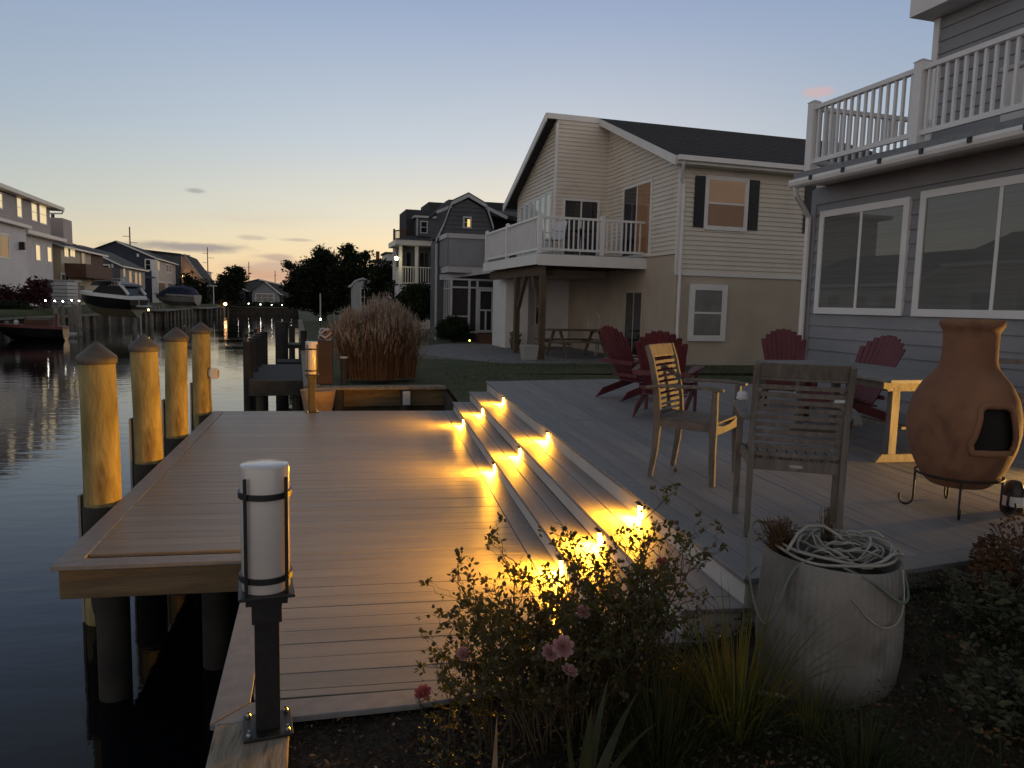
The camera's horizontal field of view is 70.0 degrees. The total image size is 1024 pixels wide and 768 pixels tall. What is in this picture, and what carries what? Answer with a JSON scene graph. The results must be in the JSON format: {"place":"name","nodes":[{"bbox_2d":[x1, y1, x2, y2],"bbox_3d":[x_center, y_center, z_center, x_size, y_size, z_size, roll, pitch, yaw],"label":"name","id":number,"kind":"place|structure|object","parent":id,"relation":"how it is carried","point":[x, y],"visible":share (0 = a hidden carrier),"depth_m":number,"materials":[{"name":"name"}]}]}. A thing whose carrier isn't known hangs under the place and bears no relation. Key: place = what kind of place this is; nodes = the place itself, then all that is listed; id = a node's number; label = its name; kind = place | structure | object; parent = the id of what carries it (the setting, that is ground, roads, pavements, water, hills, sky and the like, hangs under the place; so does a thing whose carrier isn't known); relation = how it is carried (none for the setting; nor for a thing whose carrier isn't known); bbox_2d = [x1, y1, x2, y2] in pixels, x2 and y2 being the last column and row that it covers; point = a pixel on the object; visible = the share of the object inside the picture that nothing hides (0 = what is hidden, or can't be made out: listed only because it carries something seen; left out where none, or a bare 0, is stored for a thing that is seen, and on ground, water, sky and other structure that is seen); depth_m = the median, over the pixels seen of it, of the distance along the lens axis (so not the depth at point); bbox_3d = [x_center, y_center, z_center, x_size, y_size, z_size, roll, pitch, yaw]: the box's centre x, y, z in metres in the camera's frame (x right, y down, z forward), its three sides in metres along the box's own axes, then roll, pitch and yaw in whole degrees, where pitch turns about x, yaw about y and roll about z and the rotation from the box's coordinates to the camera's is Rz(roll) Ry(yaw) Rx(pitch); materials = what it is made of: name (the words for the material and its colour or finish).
{"place":"outdoors","nodes":[
{"label":"outdoors","id":0,"kind":"place"},
{"bbox_2d":[0,302,246,317],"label":"opposite bank","id":1,"kind":"structure","parent":0,"point":[11,313],"depth_m":49.67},
{"bbox_2d":[0,299,33,309],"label":"hedge","id":2,"kind":"object","parent":1,"relation":"on","point":[9,304],"visible":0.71,"depth_m":47.19,"materials":[{"name":"green plant"}]},
{"bbox_2d":[0,275,53,309],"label":"maroon shrub","id":3,"kind":"object","parent":1,"relation":"on","point":[37,291],"visible":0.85,"depth_m":48.33,"materials":[{"name":"red plant"}]},
{"bbox_2d":[0,183,66,305],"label":"mauve house","id":4,"kind":"structure","parent":1,"relation":"on","point":[27,238],"depth_m":57.68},
{"bbox_2d":[0,233,9,258],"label":"window","id":5,"kind":"structure","parent":4,"relation":"in","point":[4,238],"depth_m":53.29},
{"bbox_2d":[41,279,81,307],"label":"fence","id":6,"kind":"object","parent":1,"relation":"on","point":[48,305],"visible":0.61,"depth_m":54.56,"materials":[{"name":"grey"}]},
{"bbox_2d":[51,282,77,308],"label":"slatted fence","id":7,"kind":"object","parent":1,"relation":"on","point":[64,293],"visible":0.8,"depth_m":53.57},
{"bbox_2d":[50,214,117,304],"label":"cream house","id":8,"kind":"structure","parent":1,"relation":"on","point":[72,261],"depth_m":73.22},
{"bbox_2d":[79,245,148,295],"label":"grey gable house","id":9,"kind":"structure","parent":1,"relation":"on","point":[127,270],"depth_m":94.90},
{"bbox_2d":[94,240,178,302],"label":"navy house","id":10,"kind":"structure","parent":1,"relation":"on","point":[160,275],"depth_m":113.63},
{"bbox_2d":[144,249,189,284],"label":"blue grey house","id":11,"kind":"structure","parent":1,"relation":"on","point":[177,258],"depth_m":134.45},
{"bbox_2d":[154,285,201,305],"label":"covered boat","id":12,"kind":"object","parent":1,"relation":"on","point":[178,295],"visible":1,"depth_m":83.13,"materials":[{"name":"blue fabric"}]},
{"bbox_2d":[174,270,199,290],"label":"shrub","id":13,"kind":"object","parent":1,"relation":"on","point":[188,280],"visible":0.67,"depth_m":108.46,"materials":[{"name":"green plant"}]},
{"bbox_2d":[198,278,212,303],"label":"cypress","id":14,"kind":"object","parent":1,"relation":"on","point":[204,291],"visible":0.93,"depth_m":112.20,"materials":[{"name":"green plant"}]},
{"bbox_2d":[214,271,228,305],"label":"cypress","id":15,"kind":"object","parent":1,"relation":"on","point":[221,291],"visible":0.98,"depth_m":112.80,"materials":[{"name":"green plant"}]},
{"bbox_2d":[218,264,251,306],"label":"round pine","id":16,"kind":"object","parent":1,"relation":"on","point":[237,279],"visible":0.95,"depth_m":114.70,"materials":[{"name":"green plant"}]},
{"bbox_2d":[244,279,288,302],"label":"grey bungalow","id":17,"kind":"object","parent":1,"relation":"on","point":[255,283],"visible":0.14,"depth_m":132.68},
{"bbox_2d":[0,314,752,767],"bbox_3d":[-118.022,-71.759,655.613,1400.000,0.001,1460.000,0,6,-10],"label":"canal water","id":18,"kind":"structure","parent":0,"point":[54,712],"depth_m":6.23,"materials":[{"name":"blue liquid"}]},
{"bbox_2d":[0,314,68,340],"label":"work boat","id":19,"kind":"object","parent":18,"relation":"on","point":[35,329],"visible":0.98,"depth_m":40.67,"materials":[{"name":"red paint"}]},
{"bbox_2d":[25,304,82,336],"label":"canal dock","id":20,"kind":"object","parent":18,"relation":"in","point":[74,319],"visible":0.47,"depth_m":45.35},
{"bbox_2d":[75,342,121,625],"bbox_3d":[-3.338,1.792,5.993,0.314,4.278,0.293,0,6,-10],"label":"dock pile","id":21,"kind":"object","parent":18,"relation":"in","point":[99,497],"visible":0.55,"depth_m":5.76,"materials":[{"name":"wood"}]},
{"bbox_2d":[47,313,153,331],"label":"canal dock","id":22,"kind":"object","parent":18,"relation":"in","point":[85,323],"visible":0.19,"depth_m":54.06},
{"bbox_2d":[79,281,151,317],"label":"motor boat","id":23,"kind":"object","parent":22,"relation":"on","point":[105,299],"visible":1,"depth_m":51.88,"materials":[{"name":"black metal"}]},
{"bbox_2d":[0,307,228,337],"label":"bulkhead","id":24,"kind":"object","parent":18,"relation":"in","point":[98,321],"visible":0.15,"depth_m":63.31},
{"bbox_2d":[128,334,162,555],"bbox_3d":[-3.709,1.623,7.512,0.322,4.266,0.283,0,6,-10],"label":"dock pile","id":25,"kind":"object","parent":18,"relation":"in","point":[145,440],"visible":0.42,"depth_m":7.28,"materials":[{"name":"wood"}]},
{"bbox_2d":[145,305,190,320],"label":"canal dock","id":26,"kind":"object","parent":18,"relation":"in","point":[175,311],"visible":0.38,"depth_m":79.97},
{"bbox_2d":[161,327,188,458],"bbox_3d":[-4.066,1.452,8.900,0.341,4.288,0.278,0,6,-10],"label":"dock pile","id":27,"kind":"object","parent":18,"relation":"in","point":[174,403],"visible":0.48,"depth_m":8.66,"materials":[{"name":"wood"}]},
{"bbox_2d":[190,322,210,431],"bbox_3d":[-4.498,1.245,10.660,0.300,4.297,0.278,0,6,-10],"label":"dock pile","id":28,"kind":"object","parent":18,"relation":"in","point":[200,401],"visible":0.47,"depth_m":10.41,"materials":[{"name":"wood"}]},
{"bbox_2d":[206,684,289,767],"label":"bulkhead","id":29,"kind":"object","parent":18,"relation":"in","point":[229,748],"visible":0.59,"depth_m":2.68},
{"bbox_2d":[237,459,294,743],"bbox_3d":[-0.932,0.811,2.777,0.200,1.040,0.200,-1,7,-20],"label":"bollard lamp","id":30,"kind":"object","parent":29,"relation":"on","point":[266,589],"visible":1,"depth_m":2.70,"materials":[{"name":"black metal"}]},
{"bbox_2d":[243,333,253,410],"bbox_3d":[-5.516,0.649,15.338,0.199,3.418,0.199,0,6,-16],"label":"black pile","id":31,"kind":"object","parent":18,"relation":"in","point":[248,368],"visible":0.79,"depth_m":15.16,"materials":[{"name":"brown wood"}]},
{"bbox_2d":[249,331,257,410],"bbox_3d":[-5.862,0.500,16.635,0.199,3.416,0.199,0,6,-16],"label":"black pile","id":32,"kind":"object","parent":18,"relation":"in","point":[255,354],"visible":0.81,"depth_m":16.45,"materials":[{"name":"brown wood"}]},
{"bbox_2d":[228,306,308,314],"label":"bulkhead","id":33,"kind":"object","parent":18,"relation":"in","point":[261,310],"visible":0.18,"depth_m":118.77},
{"bbox_2d":[248,364,303,410],"bbox_3d":[-5.315,0.956,16.776,1.110,2.505,4.040,0,6,-16],"label":"neighbour dock","id":34,"kind":"object","parent":18,"relation":"in","point":[275,380],"visible":0.6,"depth_m":14.86,"materials":[{"name":"grey wood"}]},
{"bbox_2d":[275,322,306,363],"bbox_3d":[-7.408,-0.468,25.097,1.227,3.429,8.116,0,6,-16],"label":"mooring frame","id":35,"kind":"object","parent":18,"relation":"in","point":[282,344],"visible":0.38,"depth_m":22.78,"materials":[{"name":"brown wood"}]},
{"bbox_2d":[50,410,604,730],"bbox_3d":[-1.647,2.341,7.214,3.779,3.003,8.477,0,7,-17],"label":"dock","id":36,"kind":"object","parent":18,"relation":"in","point":[389,510],"visible":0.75,"depth_m":4.89,"materials":[{"name":"wood"}]},
{"bbox_2d":[304,341,318,412],"bbox_3d":[-2.936,-0.105,10.726,0.200,1.040,0.200,-1,7,-22],"label":"bollard lamp","id":37,"kind":"object","parent":36,"relation":"on","point":[311,362],"visible":1,"depth_m":10.65,"materials":[{"name":"black metal"}]},
{"bbox_2d":[300,388,335,410],"bbox_3d":[-3.444,0.630,13.010,0.620,1.060,0.620,0,6,-16],"label":"corner planter","id":38,"kind":"object","parent":36,"relation":"on","point":[324,399],"visible":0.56,"depth_m":12.78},
{"bbox_2d":[452,392,752,657],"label":"deck steps","id":39,"kind":"structure","parent":36,"relation":"on","point":[588,502],"depth_m":5.36,"materials":[{"name":"grey"}]},
{"bbox_2d":[298,320,457,410],"bbox_3d":[-8.794,-1.243,35.940,3.180,2.550,46.260,0,6,-16],"label":"bulkhead","id":40,"kind":"object","parent":18,"relation":"in","point":[389,398],"visible":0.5,"depth_m":13.93,"materials":[{"name":"brown wood"}]},
{"bbox_2d":[316,340,332,384],"bbox_3d":[-3.587,-0.422,13.999,0.300,0.830,0.400,0,6,-16],"label":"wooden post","id":41,"kind":"object","parent":40,"relation":"on","point":[325,362],"visible":0.93,"depth_m":13.81,"materials":[{"name":"brown wood"}]},
{"bbox_2d":[0,0,933,283],"label":"sky","id":42,"kind":"structure","parent":0,"point":[262,134],"materials":[{"name":"blue"}]},
{"bbox_2d":[298,308,753,385],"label":"lawn","id":43,"kind":"structure","parent":0,"point":[431,371],"depth_m":16.68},
{"bbox_2d":[279,244,342,320],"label":"cedar","id":44,"kind":"object","parent":43,"relation":"on","point":[305,281],"visible":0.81,"depth_m":51.94,"materials":[{"name":"green plant"}]},
{"bbox_2d":[322,242,380,314],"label":"pine","id":45,"kind":"object","parent":43,"relation":"on","point":[346,272],"visible":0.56,"depth_m":49.95,"materials":[{"name":"plant"}]},
{"bbox_2d":[348,278,369,322],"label":"garden shed","id":46,"kind":"structure","parent":43,"relation":"on","point":[357,292],"depth_m":43.89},
{"bbox_2d":[362,258,398,306],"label":"dark shrub","id":47,"kind":"object","parent":43,"relation":"on","point":[381,280],"visible":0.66,"depth_m":42.72,"materials":[{"name":"green plant"}]},
{"bbox_2d":[327,290,437,380],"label":"ornamental grass","id":48,"kind":"object","parent":43,"relation":"on","point":[390,349],"depth_m":15.05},
{"bbox_2d":[388,281,429,335],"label":"hedge dome","id":49,"kind":"structure","parent":43,"relation":"on","point":[417,296],"depth_m":29.39,"materials":[{"name":"green plant"}]},
{"bbox_2d":[388,202,442,328],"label":"porch house","id":50,"kind":"structure","parent":43,"relation":"on","point":[410,245],"depth_m":38.41,"materials":[{"name":"grey"}]},
{"bbox_2d":[405,251,412,282],"bbox_3d":[-5.417,-6.142,38.467,0.400,1.700,0.055,0,6,-16],"label":"window","id":51,"kind":"structure","parent":50,"relation":"in","point":[408,254],"depth_m":38.44,"materials":[{"name":"grey"}]},
{"bbox_2d":[418,251,429,282],"bbox_3d":[-4.649,-6.148,38.693,0.600,1.700,0.055,0,6,-16],"label":"door","id":52,"kind":"structure","parent":50,"relation":"in","point":[423,257],"depth_m":38.66,"materials":[{"name":"grey"}]},
{"bbox_2d":[433,315,472,342],"bbox_3d":[-2.059,-1.789,25.399,1.300,1.252,1.021,-4,8,-41],"label":"screen shrub","id":53,"kind":"object","parent":43,"relation":"on","point":[450,328],"visible":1,"depth_m":25.22,"materials":[{"name":"green plant"}]},
{"bbox_2d":[429,192,517,343],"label":"gambrel house","id":54,"kind":"structure","parent":43,"relation":"on","point":[461,283],"depth_m":26.54,"materials":[{"name":"grey"}]},
{"bbox_2d":[478,289,492,331],"bbox_3d":[-0.946,-2.633,26.297,0.540,1.540,0.050,0,6,-16],"label":"screen door","id":55,"kind":"structure","parent":54,"relation":"in","point":[489,290],"depth_m":26.28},
{"bbox_2d":[445,359,752,391],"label":"lawn grass","id":56,"kind":"structure","parent":43,"relation":"on","point":[564,361],"depth_m":15.74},
{"bbox_2d":[483,112,872,375],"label":"beige house","id":57,"kind":"structure","parent":43,"relation":"on","point":[695,242],"depth_m":18.72,"materials":[{"name":"plastic"}]},
{"bbox_2d":[544,191,552,251],"bbox_3d":[1.061,-4.746,21.440,0.055,1.730,0.490,0,6,-16],"label":"window","id":58,"kind":"structure","parent":57,"relation":"in","point":[548,196],"depth_m":21.45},
{"bbox_2d":[542,221,567,253],"bbox_3d":[1.083,-3.865,19.398,0.614,0.924,0.540,-3,8,-36],"label":"garden chair","id":59,"kind":"object","parent":57,"relation":"on","point":[557,230],"visible":0.47,"depth_m":19.44,"materials":[{"name":"white plastic"}]},
{"bbox_2d":[561,198,599,255],"bbox_3d":[1.986,-4.480,21.237,1.140,1.750,0.055,0,6,-16],"label":"bay door","id":60,"kind":"structure","parent":57,"relation":"in","point":[572,207],"depth_m":21.20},
{"bbox_2d":[622,288,645,359],"bbox_3d":[3.283,-1.633,19.819,0.055,1.900,1.200,0,6,-16],"label":"patio door","id":61,"kind":"structure","parent":57,"relation":"in","point":[634,298],"depth_m":19.74,"materials":[{"name":"beige paint"}]},
{"bbox_2d":[621,178,653,256],"bbox_3d":[3.329,-4.364,19.551,0.055,1.950,1.730,0,6,-16],"label":"balcony door","id":62,"kind":"structure","parent":57,"relation":"in","point":[637,198],"depth_m":19.41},
{"bbox_2d":[687,284,727,340],"bbox_3d":[4.791,-1.742,17.924,1.030,1.380,0.055,0,6,-16],"label":"window","id":63,"kind":"structure","parent":57,"relation":"in","point":[707,308],"depth_m":17.91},
{"bbox_2d":[703,175,749,231],"bbox_3d":[5.194,-4.368,17.738,1.200,1.280,0.055,0,6,-16],"label":"window","id":64,"kind":"structure","parent":57,"relation":"in","point":[726,198],"depth_m":17.72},
{"bbox_2d":[414,342,638,363],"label":"patio","id":65,"kind":"structure","parent":0,"point":[473,351],"depth_m":20.28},
{"bbox_2d":[520,345,538,359],"bbox_3d":[0.429,-0.791,18.445,0.398,0.380,0.398,0,6,-16],"label":"planter box","id":66,"kind":"object","parent":65,"relation":"on","point":[528,352],"visible":0.9,"depth_m":18.28,"materials":[{"name":"grey stone"}]},
{"bbox_2d":[534,329,607,358],"bbox_3d":[1.750,-1.100,19.901,1.800,0.774,1.620,-1,7,-24],"label":"picnic table","id":67,"kind":"object","parent":65,"relation":"on","point":[549,341],"visible":0.69,"depth_m":19.70,"materials":[{"name":"brown wood"}]},
{"bbox_2d":[445,374,764,615],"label":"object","id":68,"kind":"structure","parent":0,"point":[460,395],"depth_m":13.97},
{"bbox_2d":[486,379,1023,631],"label":"raised deck","id":69,"kind":"structure","parent":68,"relation":"on","point":[604,441],"depth_m":5.27,"materials":[{"name":"grey"}]},
{"bbox_2d":[595,325,672,401],"bbox_3d":[1.676,-0.302,10.003,0.996,0.996,0.770,-2,7,-30],"label":"adirondack chair","id":70,"kind":"object","parent":69,"relation":"on","point":[615,342],"visible":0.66,"depth_m":9.84,"materials":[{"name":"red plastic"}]},
{"bbox_2d":[632,330,704,417],"bbox_3d":[1.794,-0.138,8.519,0.770,0.996,0.996,4,7,22],"label":"adirondack chair","id":71,"kind":"object","parent":69,"relation":"on","point":[642,367],"visible":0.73,"depth_m":8.27,"materials":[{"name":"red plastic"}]},
{"bbox_2d":[645,343,747,486],"bbox_3d":[1.351,0.199,5.467,0.625,0.972,0.650,5,7,32],"label":"teak armchair","id":72,"kind":"object","parent":69,"relation":"on","point":[679,419],"visible":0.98,"depth_m":5.39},
{"bbox_2d":[758,329,817,409],"bbox_3d":[3.625,-0.217,9.650,0.770,0.996,0.996,3,6,12],"label":"adirondack chair","id":73,"kind":"object","parent":69,"relation":"on","point":[782,344],"visible":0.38,"depth_m":9.94,"materials":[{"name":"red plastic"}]},
{"bbox_2d":[732,362,862,536],"bbox_3d":[1.589,0.350,4.136,0.650,0.972,0.625,3,6,15],"label":"teak armchair","id":74,"kind":"object","parent":69,"relation":"on","point":[800,458],"visible":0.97,"depth_m":3.91,"materials":[{"name":"wood"}]},
{"bbox_2d":[756,360,930,462],"bbox_3d":[3.239,0.218,6.824,1.000,0.726,2.000,0,6,-12],"label":"teak table","id":75,"kind":"object","parent":69,"relation":"on","point":[894,382],"visible":0.43,"depth_m":6.15,"materials":[{"name":"brown wood"}]},
{"bbox_2d":[803,335,905,429],"bbox_3d":[3.814,-0.047,8.134,0.996,0.996,0.770,-1,7,-24],"label":"adirondack chair","id":76,"kind":"object","parent":69,"relation":"on","point":[888,350],"visible":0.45,"depth_m":8.14,"materials":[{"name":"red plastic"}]},
{"bbox_2d":[898,466,1016,520],"bbox_3d":[2.845,0.685,4.679,0.507,0.242,0.503,-1,7,-22],"label":"chiminea stand","id":77,"kind":"object","parent":69,"relation":"on","point":[1003,480],"visible":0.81,"depth_m":4.58,"materials":[{"name":"metal"}]},
{"bbox_2d":[906,318,1023,489],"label":"chiminea","id":78,"kind":"object","parent":77,"relation":"on","point":[964,419],"visible":0.98,"depth_m":4.43,"materials":[{"name":"ceramic"}]},
{"bbox_2d":[1002,480,1023,513],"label":"lantern","id":79,"kind":"object","parent":69,"relation":"on","point":[1013,491],"visible":0.86,"depth_m":4.63,"materials":[{"name":"black metal"}]},
{"bbox_2d":[788,0,1023,435],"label":"grey house","id":80,"kind":"structure","parent":68,"relation":"on","point":[915,239],"depth_m":9.10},
{"bbox_2d":[813,197,912,315],"bbox_3d":[4.704,-1.679,9.915,0.055,1.470,1.630,0,6,-16],"label":"window","id":81,"kind":"structure","parent":80,"relation":"in","point":[862,251],"depth_m":9.81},
{"bbox_2d":[911,174,1023,318],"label":"window","id":82,"kind":"structure","parent":80,"relation":"in","point":[969,257],"depth_m":8.24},
{"bbox_2d":[288,584,1023,767],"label":"garden soil","id":83,"kind":"structure","parent":0,"point":[910,668],"depth_m":2.79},
{"bbox_2d":[288,696,626,767],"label":"mulch","id":84,"kind":"object","parent":83,"relation":"on","point":[342,738],"visible":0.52,"depth_m":2.82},
{"bbox_2d":[289,694,664,767],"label":"fallen leaves","id":85,"kind":"object","parent":83,"relation":"on","point":[393,724],"visible":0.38,"depth_m":2.81,"materials":[{"name":"brown plant"}]},
{"bbox_2d":[414,588,550,754],"bbox_3d":[-0.117,1.090,2.770,0.512,0.685,0.444,0,6,-10],"label":"rose bush","id":86,"kind":"object","parent":83,"relation":"on","point":[476,708],"visible":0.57,"depth_m":2.74,"materials":[{"name":"green plant"}]},
{"bbox_2d":[414,684,431,714],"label":"rose flower","id":87,"kind":"object","parent":86,"relation":"attached to","point":[421,690],"visible":1,"depth_m":2.54,"materials":[{"name":"pink plant"}]},
{"bbox_2d":[416,467,727,757],"bbox_3d":[0.242,0.882,2.816,1.225,1.045,1.018,0,6,-10],"label":"rose bush","id":88,"kind":"object","parent":83,"relation":"on","point":[587,645],"visible":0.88,"depth_m":2.72,"materials":[{"name":"green plant"}]},
{"bbox_2d":[542,643,557,677],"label":"rose flower","id":89,"kind":"object","parent":88,"relation":"attached to","point":[548,652],"visible":0.94,"depth_m":2.37,"materials":[{"name":"pink plant"}]},
{"bbox_2d":[552,634,573,671],"bbox_3d":[0.164,0.879,2.357,0.064,0.134,0.054,5,7,29],"label":"rose flower","id":90,"kind":"object","parent":88,"relation":"attached to","point":[567,644],"visible":1,"depth_m":2.35,"materials":[{"name":"pink plant"}]},
{"bbox_2d":[566,677,657,767],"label":"lily plant","id":91,"kind":"object","parent":83,"relation":"on","point":[588,756],"visible":0.99,"depth_m":2.37,"materials":[{"name":"green plant"}]},
{"bbox_2d":[552,610,827,767],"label":"grass tuft","id":92,"kind":"object","parent":83,"relation":"on","point":[663,719],"visible":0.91,"depth_m":2.58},
{"bbox_2d":[415,548,1023,767],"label":"ground cover","id":93,"kind":"object","parent":83,"relation":"on","point":[922,686],"visible":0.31,"depth_m":2.72,"materials":[{"name":"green plant"}]},
{"bbox_2d":[598,568,863,752],"bbox_3d":[0.802,1.013,2.695,0.864,0.604,0.988,6,7,33],"label":"grass tuft","id":94,"kind":"object","parent":83,"relation":"on","point":[734,691],"visible":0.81,"depth_m":2.68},
{"bbox_2d":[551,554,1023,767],"bbox_3d":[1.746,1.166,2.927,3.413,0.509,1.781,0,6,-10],"label":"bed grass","id":95,"kind":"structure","parent":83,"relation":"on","point":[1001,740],"depth_m":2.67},
{"bbox_2d":[598,566,1023,767],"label":"brown ground cover","id":96,"kind":"object","parent":83,"relation":"on","point":[900,725],"visible":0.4,"depth_m":2.63,"materials":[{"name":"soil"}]},
{"bbox_2d":[760,663,884,747],"bbox_3d":[1.109,1.157,2.635,0.457,0.252,0.428,5,7,31],"label":"grass tuft","id":97,"kind":"object","parent":83,"relation":"on","point":[809,718],"visible":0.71,"depth_m":2.66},
{"bbox_2d":[755,532,904,710],"bbox_3d":[1.293,0.980,3.002,0.555,0.619,0.555,0,6,-10],"label":"concrete pot","id":98,"kind":"object","parent":83,"relation":"on","point":[830,592],"visible":0.64,"depth_m":2.77,"materials":[{"name":"concrete"}]},
{"bbox_2d":[754,515,799,557],"bbox_3d":[1.078,0.636,2.977,0.172,0.202,0.146,-2,7,-30],"label":"dried plant","id":99,"kind":"object","parent":98,"relation":"in","point":[779,532],"visible":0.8,"depth_m":2.96,"materials":[{"name":"orange plant"}]},
{"bbox_2d":[747,519,909,628],"bbox_3d":[1.281,0.746,2.989,0.595,0.372,0.543,4,7,22],"label":"garden hose","id":100,"kind":"object","parent":98,"relation":"on","point":[852,541],"visible":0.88,"depth_m":2.89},
{"bbox_2d":[776,682,956,767],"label":"grass tuft","id":101,"kind":"object","parent":83,"relation":"on","point":[868,740],"visible":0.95,"depth_m":2.43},
{"bbox_2d":[938,566,1023,642],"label":"leafy perennial","id":102,"kind":"object","parent":83,"relation":"on","point":[985,608],"visible":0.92,"depth_m":3.16,"materials":[{"name":"green plant"}]},
{"bbox_2d":[943,632,1023,742],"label":"leafy perennial","id":103,"kind":"object","parent":83,"relation":"on","point":[997,687],"visible":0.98,"depth_m":2.50,"materials":[{"name":"green plant"}]},
{"bbox_2d":[968,509,1023,602],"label":"rust shrub","id":104,"kind":"object","parent":83,"relation":"on","point":[999,562],"visible":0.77,"depth_m":3.52,"materials":[{"name":"brown plant"}]},
{"bbox_2d":[815,506,836,560],"bbox_3d":[1.298,0.616,3.021,0.078,0.240,0.076,0,6,-10],"label":"dried plant","id":105,"kind":"object","parent":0,"point":[827,535],"visible":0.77,"depth_m":3.02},
{"bbox_2d":[1000,61,1023,121],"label":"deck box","id":106,"kind":"object","parent":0,"point":[1012,115],"visible":0.46,"depth_m":7.90,"materials":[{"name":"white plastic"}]},
{"label":"far ground","id":107,"kind":"structure","parent":0,"visible":0},
{"bbox_2d":[182,254,214,286],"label":"peach house","id":108,"kind":"structure","parent":107,"relation":"on","point":[194,265],"depth_m":137.85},
{"bbox_2d":[249,281,282,302],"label":"grey house","id":109,"kind":"structure","parent":107,"relation":"on","point":[264,291],"depth_m":121.44,"materials":[{"name":"stone"}]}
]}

